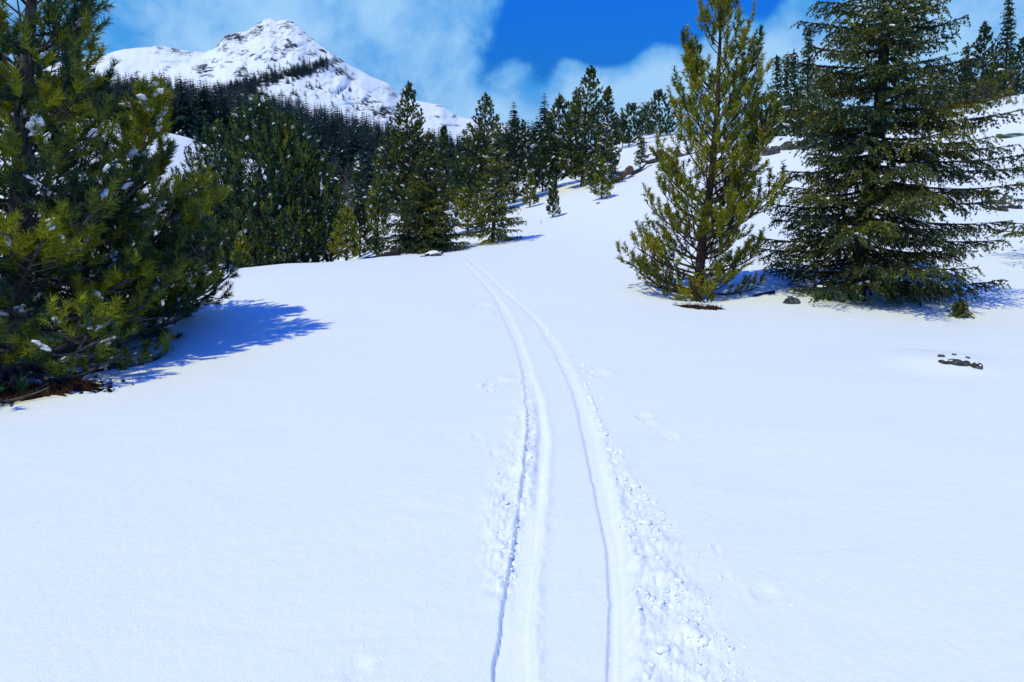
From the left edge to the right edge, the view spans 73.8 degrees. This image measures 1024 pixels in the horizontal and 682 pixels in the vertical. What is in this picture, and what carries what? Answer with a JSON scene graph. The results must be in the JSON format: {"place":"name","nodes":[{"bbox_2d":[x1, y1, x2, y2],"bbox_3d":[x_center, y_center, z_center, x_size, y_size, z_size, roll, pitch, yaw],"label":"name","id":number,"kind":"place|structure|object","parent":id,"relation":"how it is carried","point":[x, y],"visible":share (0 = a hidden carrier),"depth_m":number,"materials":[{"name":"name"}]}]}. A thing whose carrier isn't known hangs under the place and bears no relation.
{"place":"outdoors","nodes":[
{"label":"outdoors","id":0,"kind":"place"},
{"bbox_2d":[34,46,204,83],"bbox_3d":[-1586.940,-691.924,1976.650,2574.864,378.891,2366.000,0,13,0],"label":"snow ridge","id":1,"kind":"structure","parent":0,"point":[144,61],"depth_m":1819.59,"materials":[{"name":"white snow"}]},
{"bbox_2d":[107,359,141,369],"bbox_3d":[-3.500,0.216,6.226,0.370,0.102,0.126,2,13,7],"label":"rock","id":2,"kind":"object","parent":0,"point":[113,366],"visible":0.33,"depth_m":6.19,"materials":[{"name":"grey stone"}]},
{"bbox_2d":[144,18,408,133],"bbox_3d":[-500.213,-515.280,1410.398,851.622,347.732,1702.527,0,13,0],"label":"snowy peak","id":3,"kind":"structure","parent":0,"point":[262,45],"depth_m":1062.66,"materials":[{"name":"white snow"}]},
{"bbox_2d":[5,49,492,173],"bbox_3d":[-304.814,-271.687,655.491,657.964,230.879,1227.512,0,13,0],"label":"distant forest","id":4,"kind":"object","parent":3,"relation":"on","point":[232,95],"visible":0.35,"depth_m":302.00,"materials":[{"name":"green plant"}]},
{"bbox_2d":[331,53,591,158],"bbox_3d":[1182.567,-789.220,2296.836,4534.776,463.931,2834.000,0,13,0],"label":"snow ridge","id":5,"kind":"structure","parent":0,"point":[387,96],"depth_m":1992.06,"materials":[{"name":"white snow"}]},
{"bbox_2d":[0,94,1023,681],"bbox_3d":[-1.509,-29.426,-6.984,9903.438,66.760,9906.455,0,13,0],"label":"snow field","id":6,"kind":"structure","parent":0,"point":[280,472],"depth_m":3.83,"materials":[{"name":"white snow"}]},
{"bbox_2d":[0,374,109,404],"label":"needle litter","id":7,"kind":"object","parent":6,"relation":"on","point":[61,387],"visible":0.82,"depth_m":5.46,"materials":[{"name":"brown plant"}]},
{"bbox_2d":[0,0,201,403],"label":"pine tree","id":8,"kind":"object","parent":6,"relation":"on","point":[31,121],"visible":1,"depth_m":5.79,"materials":[{"name":"green plant"}]},
{"bbox_2d":[77,370,133,393],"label":"litter crumbs","id":9,"kind":"object","parent":6,"relation":"on","point":[108,389],"visible":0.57,"depth_m":5.41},
{"bbox_2d":[107,88,121,120],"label":"spruce tree","id":10,"kind":"object","parent":6,"relation":"on","point":[111,116],"visible":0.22,"depth_m":85.92,"materials":[{"name":"green plant"}]},
{"bbox_2d":[2,73,242,343],"bbox_3d":[-4.360,-1.303,7.337,2.596,3.021,2.549,0,13,0],"label":"pine tree","id":11,"kind":"object","parent":6,"relation":"on","point":[179,210],"visible":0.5,"depth_m":7.18,"materials":[{"name":"green plant"}]},
{"bbox_2d":[125,76,139,120],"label":"spruce tree","id":12,"kind":"object","parent":6,"relation":"on","point":[134,97],"visible":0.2,"depth_m":88.33,"materials":[{"name":"green plant"}]},
{"bbox_2d":[170,97,179,133],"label":"spruce tree","id":13,"kind":"object","parent":6,"relation":"on","point":[174,112],"visible":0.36,"depth_m":86.75,"materials":[{"name":"green plant"}]},
{"bbox_2d":[170,80,203,140],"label":"spruce tree","id":14,"kind":"object","parent":6,"relation":"on","point":[181,117],"visible":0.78,"depth_m":85.15,"materials":[{"name":"green plant"}]},
{"bbox_2d":[176,94,202,141],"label":"spruce tree","id":15,"kind":"object","parent":6,"relation":"on","point":[187,119],"visible":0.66,"depth_m":85.31,"materials":[{"name":"green plant"}]},
{"bbox_2d":[196,90,212,135],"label":"spruce tree","id":16,"kind":"object","parent":6,"relation":"on","point":[200,105],"visible":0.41,"depth_m":88.79,"materials":[{"name":"green plant"}]},
{"bbox_2d":[201,106,212,143],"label":"spruce tree","id":17,"kind":"object","parent":6,"relation":"on","point":[209,119],"visible":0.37,"depth_m":85.60,"materials":[{"name":"green plant"}]},
{"bbox_2d":[194,87,219,132],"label":"spruce tree","id":18,"kind":"object","parent":6,"relation":"on","point":[202,105],"visible":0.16,"depth_m":90.43,"materials":[{"name":"green plant"}]},
{"bbox_2d":[195,86,219,137],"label":"spruce tree","id":19,"kind":"object","parent":6,"relation":"on","point":[205,100],"visible":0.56,"depth_m":88.66,"materials":[{"name":"green plant"}]},
{"bbox_2d":[170,117,261,269],"bbox_3d":[-7.129,-3.242,15.939,2.324,3.843,2.263,0,13,0],"label":"pine tree","id":20,"kind":"object","parent":6,"relation":"on","point":[203,151],"visible":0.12,"depth_m":15.40,"materials":[{"name":"green plant"}]},
{"bbox_2d":[211,93,232,133],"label":"spruce tree","id":21,"kind":"object","parent":6,"relation":"on","point":[214,104],"visible":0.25,"depth_m":102.00,"materials":[{"name":"green plant"}]},
{"bbox_2d":[215,89,238,151],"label":"spruce tree","id":22,"kind":"object","parent":6,"relation":"on","point":[224,118],"visible":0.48,"depth_m":87.92,"materials":[{"name":"green plant"}]},
{"bbox_2d":[229,229,250,267],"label":"pine tree","id":23,"kind":"object","parent":6,"relation":"on","point":[241,247],"visible":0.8,"depth_m":13.47,"materials":[{"name":"green plant"}]},
{"bbox_2d":[238,104,262,158],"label":"spruce tree","id":24,"kind":"object","parent":6,"relation":"on","point":[252,137],"visible":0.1,"depth_m":83.81,"materials":[{"name":"green plant"}]},
{"bbox_2d":[193,91,321,267],"bbox_3d":[-5.640,-3.355,15.118,2.832,4.141,2.738,0,13,0],"label":"pine tree","id":25,"kind":"object","parent":6,"relation":"on","point":[234,214],"visible":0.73,"depth_m":14.67,"materials":[{"name":"green plant"}]},
{"bbox_2d":[257,218,282,264],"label":"pine tree","id":26,"kind":"object","parent":6,"relation":"on","point":[270,245],"visible":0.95,"depth_m":14.25,"materials":[{"name":"green plant"}]},
{"bbox_2d":[275,221,302,262],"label":"pine tree","id":27,"kind":"object","parent":6,"relation":"on","point":[289,242],"visible":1,"depth_m":13.74,"materials":[{"name":"green plant"}]},
{"bbox_2d":[245,110,336,263],"bbox_3d":[-5.143,-3.288,15.675,2.219,3.855,2.178,0,13,0],"label":"pine tree","id":28,"kind":"object","parent":6,"relation":"on","point":[293,139],"visible":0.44,"depth_m":15.34,"materials":[{"name":"green plant"}]},
{"bbox_2d":[310,119,327,171],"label":"spruce tree","id":29,"kind":"object","parent":6,"relation":"on","point":[318,133],"visible":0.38,"depth_m":99.44,"materials":[{"name":"green plant"}]},
{"bbox_2d":[294,146,345,262],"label":"pine tree","id":30,"kind":"object","parent":6,"relation":"on","point":[325,175],"visible":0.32,"depth_m":15.94,"materials":[{"name":"green plant"}]},
{"bbox_2d":[319,124,328,149],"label":"spruce tree","id":31,"kind":"object","parent":6,"relation":"on","point":[323,132],"visible":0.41,"depth_m":131.66,"materials":[{"name":"green plant"}]},
{"bbox_2d":[325,137,333,185],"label":"spruce tree","id":32,"kind":"object","parent":6,"relation":"on","point":[329,153],"visible":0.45,"depth_m":83.84,"materials":[{"name":"green plant"}]},
{"bbox_2d":[327,129,336,163],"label":"spruce tree","id":33,"kind":"object","parent":6,"relation":"on","point":[333,142],"visible":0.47,"depth_m":112.89,"materials":[{"name":"green plant"}]},
{"bbox_2d":[321,167,346,243],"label":"pine tree","id":34,"kind":"object","parent":6,"relation":"on","point":[335,175],"visible":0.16,"depth_m":24.29,"materials":[{"name":"green plant"}]},
{"bbox_2d":[333,125,343,151],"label":"spruce tree","id":35,"kind":"object","parent":6,"relation":"on","point":[336,135],"visible":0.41,"depth_m":143.41,"materials":[{"name":"green plant"}]},
{"bbox_2d":[330,157,354,216],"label":"bare shrub","id":36,"kind":"object","parent":6,"relation":"on","point":[346,183],"visible":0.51,"depth_m":45.13,"materials":[{"name":"plant"}]},
{"bbox_2d":[326,204,362,260],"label":"pine tree","id":37,"kind":"object","parent":6,"relation":"on","point":[346,217],"visible":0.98,"depth_m":13.98,"materials":[{"name":"green plant"}]},
{"bbox_2d":[333,130,360,197],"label":"spruce tree","id":38,"kind":"object","parent":6,"relation":"on","point":[341,155],"visible":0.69,"depth_m":73.14,"materials":[{"name":"green plant"}]},
{"bbox_2d":[343,133,364,180],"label":"spruce tree","id":39,"kind":"object","parent":6,"relation":"on","point":[354,147],"visible":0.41,"depth_m":90.91,"materials":[{"name":"green plant"}]},
{"bbox_2d":[346,157,366,205],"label":"spruce tree","id":40,"kind":"object","parent":6,"relation":"on","point":[350,179],"visible":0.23,"depth_m":64.69,"materials":[{"name":"green plant"}]},
{"bbox_2d":[346,152,368,214],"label":"spruce tree","id":41,"kind":"object","parent":6,"relation":"on","point":[356,175],"visible":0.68,"depth_m":46.55,"materials":[{"name":"green plant"}]},
{"bbox_2d":[350,129,367,164],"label":"spruce tree","id":42,"kind":"object","parent":6,"relation":"on","point":[360,147],"visible":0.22,"depth_m":102.56,"materials":[{"name":"green plant"}]},
{"bbox_2d":[348,198,371,257],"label":"pine tree","id":43,"kind":"object","parent":6,"relation":"on","point":[359,207],"visible":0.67,"depth_m":17.68,"materials":[{"name":"green plant"}]},
{"bbox_2d":[360,140,373,195],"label":"spruce tree","id":44,"kind":"object","parent":6,"relation":"on","point":[366,160],"visible":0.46,"depth_m":68.09,"materials":[{"name":"green plant"}]},
{"bbox_2d":[362,155,375,211],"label":"spruce tree","id":45,"kind":"object","parent":6,"relation":"on","point":[369,176],"visible":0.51,"depth_m":60.85,"materials":[{"name":"green plant"}]},
{"bbox_2d":[367,231,384,254],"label":"pine tree","id":46,"kind":"object","parent":6,"relation":"on","point":[376,243],"visible":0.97,"depth_m":15.63,"materials":[{"name":"green plant"}]},
{"bbox_2d":[362,181,391,238],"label":"pine tree","id":47,"kind":"object","parent":6,"relation":"on","point":[376,186],"visible":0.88,"depth_m":19.55,"materials":[{"name":"green plant"}]},
{"bbox_2d":[367,147,391,221],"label":"spruce tree","id":48,"kind":"object","parent":6,"relation":"on","point":[380,170],"visible":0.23,"depth_m":40.77,"materials":[{"name":"green plant"}]},
{"bbox_2d":[362,248,400,258],"bbox_3d":[-2.888,-1.865,14.794,0.204,0.227,1.058,12,18,42],"label":"fallen log","id":49,"kind":"object","parent":6,"relation":"on","point":[396,252],"visible":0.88,"depth_m":14.92,"materials":[{"name":"grey wood"}]},
{"bbox_2d":[370,80,435,219],"bbox_3d":[-4.688,-7.871,28.913,3.011,6.058,2.833,9,16,34],"label":"pine tree","id":50,"kind":"object","parent":6,"relation":"on","point":[395,175],"visible":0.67,"depth_m":28.50,"materials":[{"name":"green plant"}]},
{"bbox_2d":[378,128,472,253],"bbox_3d":[-2.062,-3.369,15.892,2.264,3.073,2.132,0,13,0],"label":"spruce tree","id":51,"kind":"object","parent":6,"relation":"on","point":[432,221],"visible":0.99,"depth_m":15.75,"materials":[{"name":"green plant"}]},
{"bbox_2d":[425,250,440,255],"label":"rock","id":52,"kind":"object","parent":6,"relation":"on","point":[434,253],"visible":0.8,"depth_m":14.48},
{"bbox_2d":[431,125,453,211],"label":"pine tree","id":53,"kind":"object","parent":6,"relation":"on","point":[444,140],"visible":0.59,"depth_m":35.52,"materials":[{"name":"green plant"}]},
{"bbox_2d":[443,159,473,212],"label":"pine tree","id":54,"kind":"object","parent":6,"relation":"on","point":[451,196],"visible":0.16,"depth_m":32.08,"materials":[{"name":"green plant"}]},
{"bbox_2d":[448,187,483,231],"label":"pine tree","id":55,"kind":"object","parent":6,"relation":"on","point":[465,193],"visible":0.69,"depth_m":19.52,"materials":[{"name":"green plant"}]},
{"bbox_2d":[443,92,509,205],"bbox_3d":[-1.390,-7.302,27.049,2.712,4.938,2.509,0,13,0],"label":"pine tree","id":56,"kind":"object","parent":6,"relation":"on","point":[468,145],"visible":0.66,"depth_m":26.67,"materials":[{"name":"green plant"}]},
{"bbox_2d":[452,115,526,245],"bbox_3d":[-0.496,-3.897,16.999,1.733,3.370,1.791,12,18,42],"label":"spruce tree","id":57,"kind":"object","parent":6,"relation":"on","point":[494,209],"visible":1,"depth_m":16.99,"materials":[{"name":"green plant"}]},
{"bbox_2d":[505,102,526,181],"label":"spruce tree","id":58,"kind":"object","parent":6,"relation":"on","point":[513,111],"visible":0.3,"depth_m":62.42,"materials":[{"name":"green plant"}]},
{"bbox_2d":[489,117,549,202],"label":"pine tree","id":59,"kind":"object","parent":6,"relation":"on","point":[531,150],"visible":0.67,"depth_m":29.52,"materials":[{"name":"green plant"}]},
{"bbox_2d":[521,168,539,206],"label":"pine tree","id":60,"kind":"object","parent":6,"relation":"on","point":[530,184],"visible":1,"depth_m":26.26,"materials":[{"name":"green plant"}]},
{"bbox_2d":[527,118,543,164],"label":"spruce tree","id":61,"kind":"object","parent":6,"relation":"on","point":[537,131],"visible":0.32,"depth_m":66.47,"materials":[{"name":"green plant"}]},
{"bbox_2d":[527,92,555,147],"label":"spruce tree","id":62,"kind":"object","parent":6,"relation":"on","point":[545,111],"visible":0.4,"depth_m":69.10,"materials":[{"name":"green plant"}]},
{"bbox_2d":[528,145,557,191],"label":"pine tree","id":63,"kind":"object","parent":6,"relation":"on","point":[553,173],"visible":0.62,"depth_m":31.81,"materials":[{"name":"green plant"}]},
{"bbox_2d":[545,177,560,216],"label":"pine tree","id":64,"kind":"object","parent":6,"relation":"on","point":[551,200],"visible":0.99,"depth_m":22.43,"materials":[{"name":"green plant"}]},
{"bbox_2d":[543,108,562,176],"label":"spruce tree","id":65,"kind":"object","parent":6,"relation":"on","point":[549,117],"visible":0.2,"depth_m":39.14,"materials":[{"name":"green plant"}]},
{"bbox_2d":[539,92,578,184],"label":"pine tree","id":66,"kind":"object","parent":6,"relation":"on","point":[558,103],"visible":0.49,"depth_m":32.31,"materials":[{"name":"green plant"}]},
{"bbox_2d":[562,86,591,174],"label":"spruce tree","id":67,"kind":"object","parent":6,"relation":"on","point":[573,93],"visible":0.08,"depth_m":38.06,"materials":[{"name":"green plant"}]},
{"bbox_2d":[554,65,612,186],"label":"pine tree","id":68,"kind":"object","parent":6,"relation":"on","point":[587,125],"visible":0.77,"depth_m":29.34,"materials":[{"name":"green plant"}]},
{"bbox_2d":[589,159,614,198],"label":"pine tree","id":69,"kind":"object","parent":6,"relation":"on","point":[602,166],"visible":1,"depth_m":23.74,"materials":[{"name":"green plant"}]},
{"bbox_2d":[581,122,625,186],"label":"spruce tree","id":70,"kind":"object","parent":6,"relation":"on","point":[606,152],"visible":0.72,"depth_m":27.84,"materials":[{"name":"green plant"}]},
{"bbox_2d":[589,85,623,173],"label":"pine tree","id":71,"kind":"object","parent":6,"relation":"on","point":[606,113],"visible":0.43,"depth_m":33.19,"materials":[{"name":"green plant"}]},
{"bbox_2d":[615,165,633,179],"bbox_3d":[4.696,-7.366,30.146,0.526,0.809,3.387,8,15,30],"label":"fallen log","id":72,"kind":"object","parent":6,"relation":"on","point":[628,170],"visible":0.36,"depth_m":30.59,"materials":[{"name":"brown wood"}]},
{"bbox_2d":[615,102,646,146],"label":"pine tree","id":73,"kind":"object","parent":6,"relation":"on","point":[638,127],"visible":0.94,"depth_m":47.51,"materials":[{"name":"green plant"}]},
{"bbox_2d":[629,158,650,174],"bbox_3d":[6.242,-8.533,33.223,0.590,0.906,3.781,5,14,20],"label":"fallen log","id":74,"kind":"object","parent":6,"relation":"on","point":[641,166],"visible":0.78,"depth_m":33.11,"materials":[{"name":"plant"}]},
{"bbox_2d":[633,135,647,165],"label":"spruce tree","id":75,"kind":"object","parent":6,"relation":"on","point":[641,151],"visible":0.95,"depth_m":36.09,"materials":[{"name":"green plant"}]},
{"bbox_2d":[640,99,652,135],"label":"spruce tree","id":76,"kind":"object","parent":6,"relation":"on","point":[645,102],"visible":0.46,"depth_m":56.98,"materials":[{"name":"green plant"}]},
{"bbox_2d":[645,152,667,163],"bbox_3d":[7.681,-9.636,35.736,1.469,0.727,1.016,-1,13,-6],"label":"rock","id":77,"kind":"object","parent":6,"relation":"on","point":[652,157],"visible":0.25,"depth_m":35.39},
{"bbox_2d":[644,89,677,135],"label":"pine tree","id":78,"kind":"object","parent":6,"relation":"on","point":[652,109],"visible":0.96,"depth_m":52.07,"materials":[{"name":"green plant"}]},
{"bbox_2d":[673,146,696,156],"bbox_3d":[9.090,-9.855,35.705,1.705,0.665,1.114,-1,13,-6],"label":"rock","id":79,"kind":"object","parent":6,"relation":"on","point":[681,153],"visible":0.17,"depth_m":35.38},
{"bbox_2d":[673,302,725,310],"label":"needle litter","id":80,"kind":"object","parent":6,"relation":"on","point":[704,307],"visible":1,"depth_m":8.79,"materials":[{"name":"brown plant"}]},
{"bbox_2d":[614,0,791,301],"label":"pine tree","id":81,"kind":"object","parent":6,"relation":"on","point":[734,181],"visible":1,"depth_m":9.43,"materials":[{"name":"green plant"}]},
{"bbox_2d":[749,93,784,135],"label":"pine tree","id":82,"kind":"object","parent":6,"relation":"on","point":[781,121],"visible":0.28,"depth_m":37.72,"materials":[{"name":"green plant"}]},
{"bbox_2d":[761,144,780,155],"bbox_3d":[10.058,-7.435,26.610,0.732,0.493,0.644,-1,13,-6],"label":"rock","id":83,"kind":"object","parent":6,"relation":"on","point":[771,149],"visible":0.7,"depth_m":26.36,"materials":[{"name":"grey stone"}]},
{"bbox_2d":[769,55,784,136],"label":"spruce tree","id":84,"kind":"object","parent":6,"relation":"on","point":[778,78],"visible":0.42,"depth_m":56.43,"materials":[{"name":"green plant"}]},
{"bbox_2d":[782,52,794,134],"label":"spruce tree","id":85,"kind":"object","parent":6,"relation":"on","point":[786,74],"visible":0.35,"depth_m":58.22,"materials":[{"name":"green plant"}]},
{"bbox_2d":[783,296,800,303],"bbox_3d":[3.733,-0.544,9.129,0.245,0.134,0.194,-1,13,-6],"label":"rock","id":86,"kind":"object","parent":6,"relation":"on","point":[792,300],"visible":0.77,"depth_m":9.07,"materials":[{"name":"grey stone"}]},
{"bbox_2d":[789,49,800,130],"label":"spruce tree","id":87,"kind":"object","parent":6,"relation":"on","point":[793,57],"visible":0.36,"depth_m":60.05,"materials":[{"name":"green plant"}]},
{"bbox_2d":[779,85,820,135],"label":"pine tree","id":88,"kind":"object","parent":6,"relation":"on","point":[797,98],"visible":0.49,"depth_m":41.57,"materials":[{"name":"green plant"}]},
{"bbox_2d":[792,27,824,133],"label":"spruce tree","id":89,"kind":"object","parent":6,"relation":"on","point":[808,59],"visible":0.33,"depth_m":54.20,"materials":[{"name":"green plant"}]},
{"bbox_2d":[800,78,839,134],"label":"pine tree","id":90,"kind":"object","parent":6,"relation":"on","point":[812,95],"visible":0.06,"depth_m":47.39,"materials":[{"name":"green plant"}]},
{"bbox_2d":[741,0,1023,309],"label":"spruce tree","id":91,"kind":"object","parent":6,"relation":"on","point":[839,135],"visible":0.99,"depth_m":9.26,"materials":[{"name":"green plant"}]},
{"bbox_2d":[926,66,962,108],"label":"pine tree","id":92,"kind":"object","parent":6,"relation":"on","point":[951,77],"visible":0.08,"depth_m":43.03,"materials":[{"name":"green plant"}]},
{"bbox_2d":[948,359,970,365],"bbox_3d":[3.928,0.182,5.991,0.169,0.053,0.118,9,16,34],"label":"rock","id":93,"kind":"object","parent":6,"relation":"on","point":[960,362],"visible":0.91,"depth_m":5.96,"materials":[{"name":"grey stone"}]},
{"bbox_2d":[945,291,976,318],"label":"spruce tree","id":94,"kind":"object","parent":6,"relation":"on","point":[958,309],"visible":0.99,"depth_m":8.80,"materials":[{"name":"green plant"}]},
{"bbox_2d":[948,62,979,109],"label":"pine tree","id":95,"kind":"object","parent":6,"relation":"on","point":[964,74],"visible":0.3,"depth_m":43.08,"materials":[{"name":"green plant"}]},
{"bbox_2d":[960,42,973,98],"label":"spruce tree","id":96,"kind":"object","parent":6,"relation":"on","point":[968,47],"visible":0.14,"depth_m":48.52,"materials":[{"name":"green plant"}]},
{"bbox_2d":[969,362,982,368],"bbox_3d":[4.040,0.205,5.935,0.099,0.048,0.126,-3,14,-12],"label":"rock","id":97,"kind":"object","parent":6,"relation":"on","point":[977,365],"visible":1,"depth_m":5.91,"materials":[{"name":"grey stone"}]},
{"bbox_2d":[960,21,1002,103],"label":"pine tree","id":98,"kind":"object","parent":6,"relation":"on","point":[985,31],"visible":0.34,"depth_m":46.39,"materials":[{"name":"green plant"}]},
{"bbox_2d":[984,196,1007,204],"bbox_3d":[12.635,-3.671,17.855,0.557,0.265,0.458,-1,13,-6],"label":"rock","id":99,"kind":"object","parent":6,"relation":"on","point":[1004,201],"visible":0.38,"depth_m":17.71,"materials":[{"name":"grey stone"}]},
{"bbox_2d":[978,62,1017,101],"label":"pine tree","id":100,"kind":"object","parent":6,"relation":"on","point":[1006,83],"visible":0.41,"depth_m":41.31,"materials":[{"name":"green plant"}]},
{"bbox_2d":[986,0,1022,94],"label":"spruce tree","id":101,"kind":"object","parent":6,"relation":"on","point":[1007,15],"visible":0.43,"depth_m":44.46,"materials":[{"name":"green plant"}]},
{"bbox_2d":[985,163,1023,242],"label":"spruce tree","id":102,"kind":"object","parent":6,"relation":"on","point":[1014,233],"visible":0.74,"depth_m":12.44,"materials":[{"name":"green plant"}]},
{"bbox_2d":[996,131,1023,136],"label":"rock","id":103,"kind":"object","parent":6,"relation":"on","point":[1013,134],"visible":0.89,"depth_m":26.57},
{"bbox_2d":[1000,36,1023,95],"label":"pine tree","id":104,"kind":"object","parent":6,"relation":"on","point":[1020,48],"visible":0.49,"depth_m":44.01,"materials":[{"name":"green plant"}]},
{"bbox_2d":[1007,202,1022,208],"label":"rock","id":105,"kind":"object","parent":6,"relation":"on","point":[1014,206],"visible":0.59,"depth_m":17.17,"materials":[{"name":"grey stone"}]},
{"bbox_2d":[0,0,1023,142],"label":"sky","id":106,"kind":"structure","parent":0,"point":[452,52],"materials":[{"name":"blue"}]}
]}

